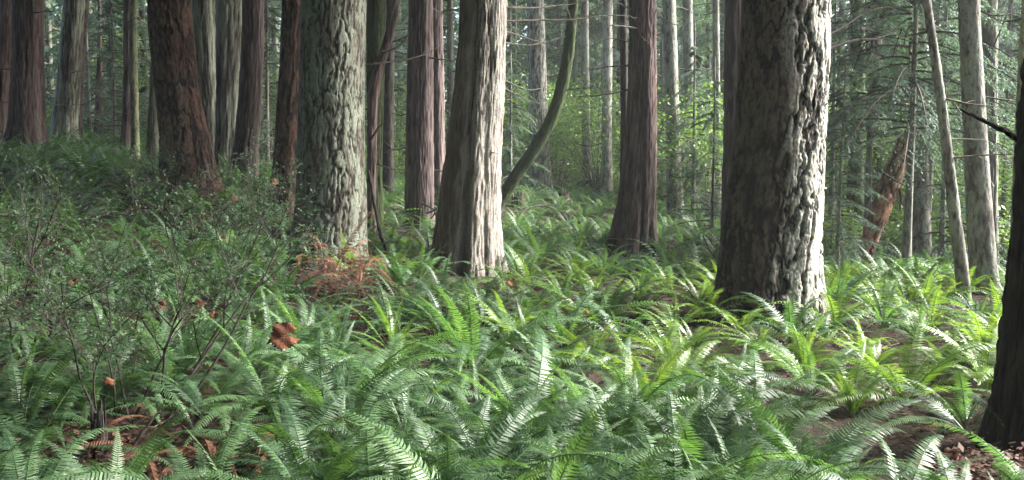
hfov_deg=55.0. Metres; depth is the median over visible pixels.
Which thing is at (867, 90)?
cedar tree
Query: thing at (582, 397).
sword fern
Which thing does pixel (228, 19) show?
cedar tree
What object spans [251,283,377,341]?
sword fern
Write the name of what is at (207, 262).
sword fern
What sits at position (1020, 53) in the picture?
young tree
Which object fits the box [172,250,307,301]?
sword fern
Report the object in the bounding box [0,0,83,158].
cedar tree
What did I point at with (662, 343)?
sword fern
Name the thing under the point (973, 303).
sword fern
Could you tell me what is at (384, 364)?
sword fern
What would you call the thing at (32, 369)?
sword fern
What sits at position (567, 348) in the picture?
sword fern
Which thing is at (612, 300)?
sword fern
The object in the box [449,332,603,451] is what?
sword fern
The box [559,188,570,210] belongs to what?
tree stump
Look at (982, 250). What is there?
hemlock tree
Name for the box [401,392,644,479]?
sword fern
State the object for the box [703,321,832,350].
sword fern
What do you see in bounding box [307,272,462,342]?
sword fern
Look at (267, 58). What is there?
young conifer
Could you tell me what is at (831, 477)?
sword fern
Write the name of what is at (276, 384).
sword fern
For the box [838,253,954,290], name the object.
sword fern
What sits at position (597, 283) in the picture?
sword fern
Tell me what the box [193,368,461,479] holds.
sword fern
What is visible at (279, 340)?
maple leaf
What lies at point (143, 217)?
sword fern
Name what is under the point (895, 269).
sword fern
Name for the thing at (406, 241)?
sword fern
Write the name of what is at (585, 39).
hemlock tree
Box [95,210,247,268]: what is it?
sword fern
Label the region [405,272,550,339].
sword fern
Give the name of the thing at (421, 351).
sword fern
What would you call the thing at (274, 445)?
sword fern
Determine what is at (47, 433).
sword fern
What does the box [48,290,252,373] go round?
sword fern
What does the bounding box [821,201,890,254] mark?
leafy shrub
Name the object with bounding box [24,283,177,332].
sword fern
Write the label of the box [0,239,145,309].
sword fern
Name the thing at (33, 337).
sword fern
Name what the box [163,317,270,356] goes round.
sword fern
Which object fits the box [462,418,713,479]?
sword fern
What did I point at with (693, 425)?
sword fern
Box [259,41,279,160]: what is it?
broadleaf sapling
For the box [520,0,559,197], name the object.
fir tree
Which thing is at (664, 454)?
sword fern
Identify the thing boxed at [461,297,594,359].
sword fern
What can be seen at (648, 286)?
sword fern
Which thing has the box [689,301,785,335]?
sword fern
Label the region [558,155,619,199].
leafy shrub
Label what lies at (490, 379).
sword fern
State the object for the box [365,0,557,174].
hemlock tree
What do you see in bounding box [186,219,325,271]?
sword fern
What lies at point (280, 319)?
sword fern
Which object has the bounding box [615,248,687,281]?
sword fern
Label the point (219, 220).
huckleberry bush
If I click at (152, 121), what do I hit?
young tree
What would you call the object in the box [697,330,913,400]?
sword fern
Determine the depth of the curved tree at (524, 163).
16.80 m
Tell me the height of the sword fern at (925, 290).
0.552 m
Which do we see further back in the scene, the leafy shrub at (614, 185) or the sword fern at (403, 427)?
the leafy shrub at (614, 185)
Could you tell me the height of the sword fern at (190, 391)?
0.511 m
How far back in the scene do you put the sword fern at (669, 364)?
6.16 m
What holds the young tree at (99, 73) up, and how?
on the ground
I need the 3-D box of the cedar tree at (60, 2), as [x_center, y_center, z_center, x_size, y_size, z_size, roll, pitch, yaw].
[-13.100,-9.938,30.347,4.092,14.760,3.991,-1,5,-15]
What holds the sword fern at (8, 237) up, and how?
on the ground
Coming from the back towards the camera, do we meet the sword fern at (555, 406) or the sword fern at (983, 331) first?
the sword fern at (983, 331)
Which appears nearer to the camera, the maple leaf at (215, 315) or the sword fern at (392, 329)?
the maple leaf at (215, 315)
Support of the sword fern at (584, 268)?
on the ground
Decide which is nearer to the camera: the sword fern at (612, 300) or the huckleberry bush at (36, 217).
the huckleberry bush at (36, 217)
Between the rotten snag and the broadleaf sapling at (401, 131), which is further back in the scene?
the broadleaf sapling at (401, 131)
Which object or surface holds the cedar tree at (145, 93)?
on the ground
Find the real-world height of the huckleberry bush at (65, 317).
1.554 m
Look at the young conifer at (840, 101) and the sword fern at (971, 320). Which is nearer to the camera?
the sword fern at (971, 320)
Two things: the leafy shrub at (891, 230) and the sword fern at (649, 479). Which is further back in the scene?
the leafy shrub at (891, 230)
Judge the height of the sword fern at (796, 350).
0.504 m
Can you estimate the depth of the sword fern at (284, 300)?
7.38 m
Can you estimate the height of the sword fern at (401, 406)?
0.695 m
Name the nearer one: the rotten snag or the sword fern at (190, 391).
the sword fern at (190, 391)
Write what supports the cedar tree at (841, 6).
on the ground
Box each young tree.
[84,0,122,141]
[101,0,146,165]
[122,45,159,168]
[382,0,407,202]
[619,0,660,184]
[698,0,723,219]
[830,0,864,248]
[861,0,1013,301]
[872,13,886,201]
[988,0,1023,234]
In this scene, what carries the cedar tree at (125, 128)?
on the ground
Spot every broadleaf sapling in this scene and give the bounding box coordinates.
[46,17,150,128]
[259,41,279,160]
[365,50,451,175]
[502,59,620,193]
[502,68,601,183]
[521,67,659,195]
[601,68,723,202]
[614,76,723,217]
[824,75,963,225]
[824,81,946,225]
[836,78,1014,229]
[902,99,1015,254]
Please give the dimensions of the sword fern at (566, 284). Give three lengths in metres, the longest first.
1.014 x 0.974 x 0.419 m
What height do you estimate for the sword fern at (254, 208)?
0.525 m
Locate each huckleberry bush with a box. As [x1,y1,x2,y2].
[0,129,358,404]
[0,138,279,435]
[0,143,136,356]
[72,121,321,278]
[117,106,253,225]
[203,152,298,251]
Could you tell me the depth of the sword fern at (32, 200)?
10.50 m
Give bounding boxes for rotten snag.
[858,123,933,271]
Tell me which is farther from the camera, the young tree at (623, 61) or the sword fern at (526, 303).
the young tree at (623, 61)
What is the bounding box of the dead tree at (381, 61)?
[365,0,441,237]
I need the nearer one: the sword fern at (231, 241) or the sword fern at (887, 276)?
the sword fern at (231, 241)
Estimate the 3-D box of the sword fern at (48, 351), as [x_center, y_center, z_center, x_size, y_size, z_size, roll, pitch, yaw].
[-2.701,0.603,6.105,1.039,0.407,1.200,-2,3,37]
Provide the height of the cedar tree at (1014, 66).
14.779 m
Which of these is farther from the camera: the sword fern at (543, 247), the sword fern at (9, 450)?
the sword fern at (543, 247)
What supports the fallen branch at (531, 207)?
on the ground
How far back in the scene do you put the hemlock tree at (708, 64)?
30.63 m
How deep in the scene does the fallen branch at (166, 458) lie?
4.51 m
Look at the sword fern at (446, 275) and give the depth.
9.04 m
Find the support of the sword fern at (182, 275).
on the ground
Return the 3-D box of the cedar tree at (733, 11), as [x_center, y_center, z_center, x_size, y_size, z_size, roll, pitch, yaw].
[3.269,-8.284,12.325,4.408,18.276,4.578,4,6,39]
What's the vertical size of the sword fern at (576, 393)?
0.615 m
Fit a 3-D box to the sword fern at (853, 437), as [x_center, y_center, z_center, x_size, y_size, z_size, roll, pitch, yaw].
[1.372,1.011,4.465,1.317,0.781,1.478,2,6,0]
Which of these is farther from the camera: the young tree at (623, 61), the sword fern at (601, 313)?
the young tree at (623, 61)
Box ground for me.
[0,124,1023,479]
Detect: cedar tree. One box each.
[0,0,11,140]
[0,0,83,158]
[44,0,150,123]
[44,3,85,119]
[46,0,99,144]
[79,0,88,138]
[107,0,130,149]
[137,17,263,139]
[191,0,215,152]
[214,0,241,179]
[227,0,264,189]
[262,0,281,136]
[365,1,454,149]
[366,0,386,230]
[366,0,459,233]
[428,0,656,277]
[433,0,459,214]
[559,0,661,189]
[579,0,686,257]
[656,0,711,176]
[720,0,741,241]
[826,0,894,212]
[844,1,931,179]
[934,0,1017,263]
[934,1,1017,179]
[960,59,1023,459]
[997,4,1020,177]
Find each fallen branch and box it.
[115,448,213,472]
[130,409,165,450]
[368,170,387,253]
[519,198,575,217]
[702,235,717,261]
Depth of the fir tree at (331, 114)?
10.62 m
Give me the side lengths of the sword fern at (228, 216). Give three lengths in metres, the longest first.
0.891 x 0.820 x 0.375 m
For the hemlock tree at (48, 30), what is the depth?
32.49 m
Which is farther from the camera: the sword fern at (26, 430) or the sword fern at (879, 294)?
the sword fern at (879, 294)
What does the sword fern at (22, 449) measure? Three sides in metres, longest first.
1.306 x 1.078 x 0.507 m
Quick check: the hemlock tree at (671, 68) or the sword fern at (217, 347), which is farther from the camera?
the hemlock tree at (671, 68)
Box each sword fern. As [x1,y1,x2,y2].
[0,157,46,178]
[0,160,79,191]
[0,165,74,195]
[0,173,69,215]
[0,176,43,204]
[0,180,78,210]
[0,183,37,204]
[0,192,76,233]
[0,193,103,251]
[0,205,87,255]
[0,225,27,244]
[0,238,105,280]
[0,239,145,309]
[0,244,71,297]
[0,267,133,347]
[0,280,56,354]
[0,280,63,353]
[0,288,67,306]
[0,296,171,377]
[0,313,119,363]
[0,318,136,413]
[0,326,132,475]
[0,327,78,421]
[0,338,176,479]
[0,355,197,437]
[0,395,134,475]
[0,399,230,479]
[0,421,119,479]
[0,427,125,479]
[0,440,67,479]
[4,170,119,215]
[10,237,159,282]
[12,193,122,229]
[16,175,132,218]
[21,162,122,192]
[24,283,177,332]
[33,322,194,418]
[39,397,344,479]
[43,248,198,322]
[44,165,128,197]
[45,229,127,264]
[46,213,129,243]
[47,255,168,297]
[47,289,175,346]
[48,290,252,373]
[55,181,170,215]
[55,316,228,416]
[72,276,292,403]
[78,351,282,437]
[85,224,189,252]
[87,233,242,292]
[89,225,183,274]
[93,210,170,241]
[95,176,177,203]
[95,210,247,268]
[104,262,229,344]
[107,249,264,303]
[108,199,196,231]
[109,234,223,289]
[110,270,222,319]
[128,196,231,224]
[153,286,313,337]
[154,386,425,479]
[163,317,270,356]
[164,183,243,215]
[168,206,268,240]
[168,311,395,453]
[169,410,395,479]
[170,219,287,264]
[172,236,278,280]
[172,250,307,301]
[172,313,327,403]
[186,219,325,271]
[186,428,252,479]
[187,220,252,247]
[188,282,318,323]
[190,243,333,288]
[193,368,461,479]
[194,207,253,230]
[195,273,295,319]
[205,335,428,387]
[206,400,494,479]
[206,431,401,479]
[207,287,378,355]
[210,286,388,393]
[213,192,293,224]
[213,249,346,301]
[214,223,338,269]
[215,336,462,447]
[216,326,498,469]
[239,218,290,240]
[244,279,367,354]
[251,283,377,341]
[252,221,363,276]
[255,204,291,238]
[265,301,401,375]
[274,380,560,479]
[274,394,469,479]
[282,397,541,479]
[287,300,416,354]
[292,389,445,464]
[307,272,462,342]
[310,230,405,273]
[312,343,560,437]
[323,405,627,479]
[324,422,496,478]
[332,330,480,388]
[338,382,552,479]
[342,243,445,286]
[342,294,435,357]
[345,349,575,437]
[354,241,485,280]
[356,348,484,406]
[357,264,478,342]
[362,279,509,355]
[364,278,455,310]
[364,391,516,464]
[366,254,450,292]
[367,218,405,255]
[368,220,421,255]
[368,235,410,257]
[368,379,547,458]
[373,240,437,263]
[375,220,435,255]
[377,362,473,414]
[378,222,445,269]
[383,394,700,479]
[391,279,610,428]
[392,253,512,307]
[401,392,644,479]
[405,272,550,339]
[410,320,536,352]
[411,395,694,479]
[424,270,518,301]
[428,416,644,474]
[431,386,607,473]
[432,265,534,311]
[434,427,745,479]
[442,327,655,408]
[443,382,704,471]
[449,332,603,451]
[452,288,572,359]
[453,276,583,329]
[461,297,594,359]
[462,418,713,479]
[466,263,553,293]
[471,336,761,449]
[474,319,620,434]
[478,399,702,479]
[482,242,584,292]
[490,281,572,310]
[493,367,695,479]
[495,245,568,278]
[496,288,649,351]
[500,384,842,479]
[503,227,585,269]
[503,239,538,267]
[504,268,681,342]
[516,267,610,298]
[521,250,634,288]
[523,319,678,368]
[536,359,728,446]
[537,240,615,274]
[544,372,836,479]
[545,270,682,320]
[545,373,716,453]
[547,237,653,280]
[548,325,769,408]
[551,283,628,309]
[553,264,631,290]
[559,300,690,347]
[574,369,826,467]
[586,250,660,277]
[587,307,745,362]
[595,325,763,396]
[600,279,678,299]
[600,449,695,479]
[604,267,684,296]
[608,285,678,313]
[614,414,838,479]
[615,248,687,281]
[616,291,737,334]
[619,255,714,292]
[636,281,776,323]
[636,362,864,477]
[637,312,732,352]
[643,273,715,313]
[644,386,759,448]
[645,354,839,420]
[650,283,728,311]
[659,349,859,459]
[662,248,716,283]
[663,270,713,295]
[672,440,890,479]
[683,258,716,283]
[683,367,944,479]
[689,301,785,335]
[689,328,785,384]
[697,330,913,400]
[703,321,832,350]
[713,282,882,346]
[725,308,873,369]
[736,431,985,479]
[746,414,871,479]
[755,269,900,336]
[769,297,883,341]
[791,341,921,417]
[797,314,1003,426]
[804,308,933,372]
[823,263,854,277]
[823,263,887,283]
[823,317,903,358]
[824,254,911,289]
[826,251,904,308]
[826,260,875,298]
[831,273,970,337]
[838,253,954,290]
[842,257,937,296]
[842,260,926,314]
[846,251,914,279]
[848,269,912,301]
[849,243,942,291]
[849,268,918,289]
[851,299,987,340]
[856,268,968,311]
[863,443,1023,479]
[864,284,987,327]
[866,368,990,441]
[872,257,964,299]
[882,259,965,308]
[886,302,1001,357]
[892,317,999,390]
[899,324,989,363]
[902,262,954,288]
[902,274,992,299]
[906,256,1004,290]
[907,420,1023,479]
[911,261,972,289]
[920,293,1001,327]
[927,309,997,328]
[927,312,999,353]
[929,279,1001,336]
[939,291,1000,312]
[949,365,994,395]
[968,349,995,381]
[975,283,1004,295]
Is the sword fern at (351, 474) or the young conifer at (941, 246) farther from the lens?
the young conifer at (941, 246)
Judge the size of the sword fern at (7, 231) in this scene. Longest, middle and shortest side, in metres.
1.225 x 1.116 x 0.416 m
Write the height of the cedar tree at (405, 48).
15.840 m
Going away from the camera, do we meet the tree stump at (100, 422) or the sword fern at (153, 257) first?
the tree stump at (100, 422)
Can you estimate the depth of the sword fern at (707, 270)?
11.00 m
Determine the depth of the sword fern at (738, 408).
5.00 m
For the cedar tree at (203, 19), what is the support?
on the ground
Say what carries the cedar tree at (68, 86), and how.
on the ground
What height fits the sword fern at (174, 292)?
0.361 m
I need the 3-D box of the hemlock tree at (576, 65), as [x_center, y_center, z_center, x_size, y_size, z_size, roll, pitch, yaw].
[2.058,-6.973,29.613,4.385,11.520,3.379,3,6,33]
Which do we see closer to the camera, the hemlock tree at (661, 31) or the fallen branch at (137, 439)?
the fallen branch at (137, 439)
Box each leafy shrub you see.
[46,91,97,129]
[83,94,147,136]
[365,133,405,180]
[501,136,576,185]
[501,146,528,184]
[550,136,619,188]
[553,137,597,186]
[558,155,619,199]
[613,166,665,198]
[656,162,722,204]
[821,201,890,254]
[824,193,949,252]
[889,182,1006,244]
[934,193,1010,266]
[963,172,1012,220]
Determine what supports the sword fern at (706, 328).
on the ground
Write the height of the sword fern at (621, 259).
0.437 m
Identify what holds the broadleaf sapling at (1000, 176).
on the ground
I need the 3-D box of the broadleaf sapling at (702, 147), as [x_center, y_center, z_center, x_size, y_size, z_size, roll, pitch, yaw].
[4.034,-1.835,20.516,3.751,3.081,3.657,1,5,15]
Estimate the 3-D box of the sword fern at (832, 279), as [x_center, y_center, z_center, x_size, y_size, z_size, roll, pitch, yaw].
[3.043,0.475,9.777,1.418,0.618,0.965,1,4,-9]
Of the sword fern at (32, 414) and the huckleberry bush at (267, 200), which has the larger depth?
the huckleberry bush at (267, 200)
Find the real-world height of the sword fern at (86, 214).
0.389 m
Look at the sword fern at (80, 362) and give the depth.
5.63 m
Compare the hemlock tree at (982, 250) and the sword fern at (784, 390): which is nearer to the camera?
the sword fern at (784, 390)
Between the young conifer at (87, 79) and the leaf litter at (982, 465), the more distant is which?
the young conifer at (87, 79)
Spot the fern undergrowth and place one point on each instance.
(63, 146)
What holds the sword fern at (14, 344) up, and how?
on the ground
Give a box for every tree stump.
[90,396,108,467]
[285,238,335,272]
[510,191,526,207]
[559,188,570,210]
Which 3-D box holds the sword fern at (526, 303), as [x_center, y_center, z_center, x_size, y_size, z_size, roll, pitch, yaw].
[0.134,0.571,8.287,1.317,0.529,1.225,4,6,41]
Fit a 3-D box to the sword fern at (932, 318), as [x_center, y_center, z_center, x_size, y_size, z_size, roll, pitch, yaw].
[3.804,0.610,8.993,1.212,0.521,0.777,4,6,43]
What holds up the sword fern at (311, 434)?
on the ground
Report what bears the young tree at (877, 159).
on the ground
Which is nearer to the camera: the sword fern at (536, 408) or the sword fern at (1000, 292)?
the sword fern at (536, 408)
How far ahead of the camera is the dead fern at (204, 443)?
4.52 m
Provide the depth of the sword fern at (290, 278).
8.22 m
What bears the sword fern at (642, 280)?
on the ground
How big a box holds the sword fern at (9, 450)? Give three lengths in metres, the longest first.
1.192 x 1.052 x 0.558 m
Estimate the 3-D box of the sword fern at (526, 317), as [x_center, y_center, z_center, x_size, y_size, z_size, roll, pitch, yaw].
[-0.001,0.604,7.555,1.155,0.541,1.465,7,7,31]
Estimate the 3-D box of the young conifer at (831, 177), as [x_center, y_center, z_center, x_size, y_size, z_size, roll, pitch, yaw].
[5.349,-1.928,16.279,2.623,5.040,2.224,4,6,38]
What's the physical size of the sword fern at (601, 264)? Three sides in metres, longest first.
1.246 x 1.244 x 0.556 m
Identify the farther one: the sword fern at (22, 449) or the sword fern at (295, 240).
the sword fern at (295, 240)
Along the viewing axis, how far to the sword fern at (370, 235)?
12.10 m
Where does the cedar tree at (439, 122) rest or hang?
on the ground
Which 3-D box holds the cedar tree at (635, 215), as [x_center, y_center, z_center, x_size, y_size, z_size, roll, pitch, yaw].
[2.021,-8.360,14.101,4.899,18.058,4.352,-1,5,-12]
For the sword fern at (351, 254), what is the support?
on the ground
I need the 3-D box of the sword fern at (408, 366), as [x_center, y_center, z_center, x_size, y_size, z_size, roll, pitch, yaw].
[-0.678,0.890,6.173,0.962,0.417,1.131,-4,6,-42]
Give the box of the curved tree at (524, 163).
[501,0,592,212]
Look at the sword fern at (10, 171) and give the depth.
12.09 m
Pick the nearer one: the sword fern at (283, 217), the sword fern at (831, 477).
the sword fern at (831, 477)
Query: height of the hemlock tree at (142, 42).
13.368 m
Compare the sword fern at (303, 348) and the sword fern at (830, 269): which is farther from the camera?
the sword fern at (830, 269)
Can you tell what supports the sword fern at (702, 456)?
on the ground
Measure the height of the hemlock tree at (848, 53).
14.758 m
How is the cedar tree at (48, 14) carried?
on the ground
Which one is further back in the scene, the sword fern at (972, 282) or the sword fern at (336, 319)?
the sword fern at (972, 282)
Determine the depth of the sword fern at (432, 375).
5.88 m
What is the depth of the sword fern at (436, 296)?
8.02 m
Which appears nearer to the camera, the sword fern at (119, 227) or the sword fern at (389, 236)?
the sword fern at (119, 227)
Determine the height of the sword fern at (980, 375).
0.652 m
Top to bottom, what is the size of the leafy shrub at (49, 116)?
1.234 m
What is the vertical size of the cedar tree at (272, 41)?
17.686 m
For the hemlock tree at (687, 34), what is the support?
on the ground
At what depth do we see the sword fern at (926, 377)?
6.08 m
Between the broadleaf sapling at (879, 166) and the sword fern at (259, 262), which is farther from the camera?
the broadleaf sapling at (879, 166)
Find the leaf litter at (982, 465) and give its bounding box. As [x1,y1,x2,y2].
[0,161,1023,479]
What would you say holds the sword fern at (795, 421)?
on the ground
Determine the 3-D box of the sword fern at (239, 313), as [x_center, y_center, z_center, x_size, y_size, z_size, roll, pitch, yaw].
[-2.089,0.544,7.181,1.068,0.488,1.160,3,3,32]
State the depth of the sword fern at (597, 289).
9.18 m
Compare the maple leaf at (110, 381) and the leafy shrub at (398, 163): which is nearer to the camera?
the maple leaf at (110, 381)
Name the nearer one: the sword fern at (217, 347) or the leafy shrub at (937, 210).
the sword fern at (217, 347)
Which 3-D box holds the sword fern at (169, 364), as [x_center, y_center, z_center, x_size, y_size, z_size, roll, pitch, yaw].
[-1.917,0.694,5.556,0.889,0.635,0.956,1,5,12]
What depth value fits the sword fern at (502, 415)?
4.44 m
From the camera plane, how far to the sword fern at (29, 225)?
8.77 m
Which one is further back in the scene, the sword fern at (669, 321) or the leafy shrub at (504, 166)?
the leafy shrub at (504, 166)
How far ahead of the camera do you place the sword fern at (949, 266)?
12.01 m
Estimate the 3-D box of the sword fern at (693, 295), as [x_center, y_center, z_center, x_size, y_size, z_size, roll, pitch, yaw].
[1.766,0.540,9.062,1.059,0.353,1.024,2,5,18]
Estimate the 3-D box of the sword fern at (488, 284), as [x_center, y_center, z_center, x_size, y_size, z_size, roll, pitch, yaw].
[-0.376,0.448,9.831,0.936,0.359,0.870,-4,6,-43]
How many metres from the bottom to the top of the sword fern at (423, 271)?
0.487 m
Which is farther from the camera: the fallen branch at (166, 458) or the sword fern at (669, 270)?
the sword fern at (669, 270)
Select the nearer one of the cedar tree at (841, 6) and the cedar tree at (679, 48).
the cedar tree at (841, 6)
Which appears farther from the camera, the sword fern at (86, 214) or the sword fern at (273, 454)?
the sword fern at (86, 214)
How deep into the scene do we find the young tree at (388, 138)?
18.80 m
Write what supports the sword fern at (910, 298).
on the ground
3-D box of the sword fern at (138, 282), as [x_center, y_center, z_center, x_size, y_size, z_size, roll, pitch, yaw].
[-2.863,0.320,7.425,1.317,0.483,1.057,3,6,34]
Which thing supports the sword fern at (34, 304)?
on the ground
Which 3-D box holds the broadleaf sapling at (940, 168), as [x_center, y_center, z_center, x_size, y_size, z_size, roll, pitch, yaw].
[8.180,-1.541,18.436,3.719,3.260,3.910,-4,6,-42]
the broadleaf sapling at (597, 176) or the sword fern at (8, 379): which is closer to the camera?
the sword fern at (8, 379)
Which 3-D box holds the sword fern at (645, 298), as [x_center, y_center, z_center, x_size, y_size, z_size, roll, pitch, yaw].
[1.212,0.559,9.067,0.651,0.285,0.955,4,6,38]
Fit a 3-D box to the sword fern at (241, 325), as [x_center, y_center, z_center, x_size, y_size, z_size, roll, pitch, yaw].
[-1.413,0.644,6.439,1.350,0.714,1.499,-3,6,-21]
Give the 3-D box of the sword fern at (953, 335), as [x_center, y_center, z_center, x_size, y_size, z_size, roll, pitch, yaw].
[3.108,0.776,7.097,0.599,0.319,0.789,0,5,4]
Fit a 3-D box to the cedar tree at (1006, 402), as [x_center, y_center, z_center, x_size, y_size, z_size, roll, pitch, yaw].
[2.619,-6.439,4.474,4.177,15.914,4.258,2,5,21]
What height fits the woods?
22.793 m
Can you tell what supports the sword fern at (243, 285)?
on the ground
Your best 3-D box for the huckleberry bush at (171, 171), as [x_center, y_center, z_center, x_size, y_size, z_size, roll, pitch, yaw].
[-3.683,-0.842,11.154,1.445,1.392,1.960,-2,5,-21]
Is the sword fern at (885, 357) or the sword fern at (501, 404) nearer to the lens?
the sword fern at (501, 404)
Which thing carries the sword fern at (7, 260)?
on the ground
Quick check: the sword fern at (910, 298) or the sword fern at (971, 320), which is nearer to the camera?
the sword fern at (971, 320)
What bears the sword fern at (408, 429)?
on the ground
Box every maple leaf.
[68,278,77,285]
[103,377,114,386]
[156,300,166,309]
[193,299,206,308]
[209,312,218,318]
[266,321,298,351]
[351,315,361,323]
[507,278,515,285]
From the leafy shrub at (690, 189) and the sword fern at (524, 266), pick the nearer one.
the sword fern at (524, 266)
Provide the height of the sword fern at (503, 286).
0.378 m
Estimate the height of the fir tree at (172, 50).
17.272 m
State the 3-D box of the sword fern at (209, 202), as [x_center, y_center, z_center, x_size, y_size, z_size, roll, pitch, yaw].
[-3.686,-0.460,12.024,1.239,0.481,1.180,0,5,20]
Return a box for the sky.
[44,2,1001,130]
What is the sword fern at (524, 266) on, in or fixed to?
on the ground
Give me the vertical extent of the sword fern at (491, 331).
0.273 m
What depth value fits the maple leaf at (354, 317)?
7.57 m
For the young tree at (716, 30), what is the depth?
21.68 m
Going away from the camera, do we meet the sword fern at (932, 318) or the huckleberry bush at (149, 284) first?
the huckleberry bush at (149, 284)
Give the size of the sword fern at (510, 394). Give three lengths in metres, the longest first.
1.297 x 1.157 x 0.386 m
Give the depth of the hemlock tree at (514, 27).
31.56 m
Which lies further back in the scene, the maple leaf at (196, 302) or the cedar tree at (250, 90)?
the cedar tree at (250, 90)
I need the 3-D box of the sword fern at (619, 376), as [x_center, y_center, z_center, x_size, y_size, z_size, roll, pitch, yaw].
[0.712,0.936,5.543,1.423,0.644,1.745,-2,5,-26]
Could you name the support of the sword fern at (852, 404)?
on the ground
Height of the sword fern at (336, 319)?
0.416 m
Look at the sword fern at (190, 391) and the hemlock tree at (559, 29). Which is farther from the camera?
the hemlock tree at (559, 29)
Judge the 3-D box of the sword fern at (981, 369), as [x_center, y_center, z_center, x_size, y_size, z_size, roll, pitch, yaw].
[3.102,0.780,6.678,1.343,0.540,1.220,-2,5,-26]
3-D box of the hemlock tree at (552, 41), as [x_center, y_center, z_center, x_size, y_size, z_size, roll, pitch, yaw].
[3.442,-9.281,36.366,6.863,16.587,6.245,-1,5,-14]
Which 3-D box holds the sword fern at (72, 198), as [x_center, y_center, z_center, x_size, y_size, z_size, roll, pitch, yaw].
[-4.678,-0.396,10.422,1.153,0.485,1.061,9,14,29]
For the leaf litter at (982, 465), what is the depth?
5.01 m
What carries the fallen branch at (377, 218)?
on the ground
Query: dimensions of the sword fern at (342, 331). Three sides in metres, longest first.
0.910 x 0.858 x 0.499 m
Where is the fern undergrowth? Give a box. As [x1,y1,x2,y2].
[0,115,1010,281]
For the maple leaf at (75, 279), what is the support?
hanging from the huckleberry bush at (36, 217)
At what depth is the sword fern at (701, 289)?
9.71 m
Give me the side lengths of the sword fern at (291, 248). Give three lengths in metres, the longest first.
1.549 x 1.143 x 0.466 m
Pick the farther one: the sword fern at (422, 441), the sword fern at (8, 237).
the sword fern at (8, 237)
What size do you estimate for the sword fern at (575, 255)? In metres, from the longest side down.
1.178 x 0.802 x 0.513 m
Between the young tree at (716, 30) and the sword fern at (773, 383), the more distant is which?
the young tree at (716, 30)
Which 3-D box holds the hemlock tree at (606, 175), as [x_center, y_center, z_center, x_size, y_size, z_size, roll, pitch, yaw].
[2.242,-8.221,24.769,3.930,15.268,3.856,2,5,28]
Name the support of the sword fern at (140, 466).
on the ground
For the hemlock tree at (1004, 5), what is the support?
on the ground
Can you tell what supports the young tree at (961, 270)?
on the ground
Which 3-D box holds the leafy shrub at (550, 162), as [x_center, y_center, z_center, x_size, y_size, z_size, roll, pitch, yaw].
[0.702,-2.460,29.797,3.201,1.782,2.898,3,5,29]
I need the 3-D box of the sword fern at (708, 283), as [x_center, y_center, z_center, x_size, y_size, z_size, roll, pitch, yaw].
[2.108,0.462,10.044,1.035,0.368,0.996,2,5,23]
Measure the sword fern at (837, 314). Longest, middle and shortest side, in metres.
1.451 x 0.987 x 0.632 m
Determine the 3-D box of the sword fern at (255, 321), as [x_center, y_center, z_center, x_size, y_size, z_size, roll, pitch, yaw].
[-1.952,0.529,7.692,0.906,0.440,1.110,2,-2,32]
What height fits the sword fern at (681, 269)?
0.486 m
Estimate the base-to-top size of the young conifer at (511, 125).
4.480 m
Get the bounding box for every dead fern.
[37,415,383,479]
[294,209,408,306]
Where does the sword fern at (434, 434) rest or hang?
on the ground
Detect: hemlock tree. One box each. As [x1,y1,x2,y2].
[44,0,116,118]
[44,0,149,133]
[45,0,150,134]
[261,0,281,149]
[365,0,455,165]
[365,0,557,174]
[445,0,578,187]
[507,0,615,162]
[518,0,628,187]
[518,0,659,172]
[553,0,599,188]
[568,0,620,203]
[590,0,712,182]
[617,0,723,220]
[657,0,721,195]
[657,0,724,175]
[683,0,708,204]
[825,0,935,169]
[881,0,1018,186]
[892,0,933,260]
[936,0,1021,206]
[950,0,1020,296]
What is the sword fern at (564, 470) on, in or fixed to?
on the ground
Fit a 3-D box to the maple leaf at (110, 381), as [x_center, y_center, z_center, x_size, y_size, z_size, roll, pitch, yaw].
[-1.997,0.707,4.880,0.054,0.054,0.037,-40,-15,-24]
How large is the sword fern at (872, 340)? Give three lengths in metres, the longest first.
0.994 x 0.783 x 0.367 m
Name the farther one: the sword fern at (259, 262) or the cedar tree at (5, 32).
the cedar tree at (5, 32)
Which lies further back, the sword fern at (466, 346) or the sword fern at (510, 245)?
the sword fern at (510, 245)
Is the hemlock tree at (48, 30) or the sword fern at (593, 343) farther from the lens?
the hemlock tree at (48, 30)
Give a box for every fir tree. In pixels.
[147,0,223,206]
[263,0,300,223]
[290,0,371,273]
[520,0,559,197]
[709,0,925,328]
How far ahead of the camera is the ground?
7.24 m
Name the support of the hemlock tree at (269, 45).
on the ground
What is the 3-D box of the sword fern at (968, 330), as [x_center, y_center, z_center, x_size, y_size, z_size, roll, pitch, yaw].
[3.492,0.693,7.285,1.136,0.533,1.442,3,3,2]
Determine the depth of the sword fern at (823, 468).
3.90 m
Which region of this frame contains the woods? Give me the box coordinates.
[44,0,1021,164]
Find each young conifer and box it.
[45,0,120,139]
[59,0,148,147]
[258,0,280,167]
[501,12,563,204]
[656,20,722,226]
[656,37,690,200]
[666,57,723,248]
[822,62,895,271]
[823,2,900,256]
[825,0,963,233]
[825,0,1017,234]
[826,0,1017,270]
[834,0,950,248]
[884,6,1009,266]
[932,0,1020,241]
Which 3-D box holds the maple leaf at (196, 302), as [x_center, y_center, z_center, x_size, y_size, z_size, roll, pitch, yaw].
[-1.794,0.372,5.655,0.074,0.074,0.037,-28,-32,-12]
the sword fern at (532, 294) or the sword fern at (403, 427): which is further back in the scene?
the sword fern at (532, 294)
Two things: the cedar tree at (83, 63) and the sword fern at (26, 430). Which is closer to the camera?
the sword fern at (26, 430)
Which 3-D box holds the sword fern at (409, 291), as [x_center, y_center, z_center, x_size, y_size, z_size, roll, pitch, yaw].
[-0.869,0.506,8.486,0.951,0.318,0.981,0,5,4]

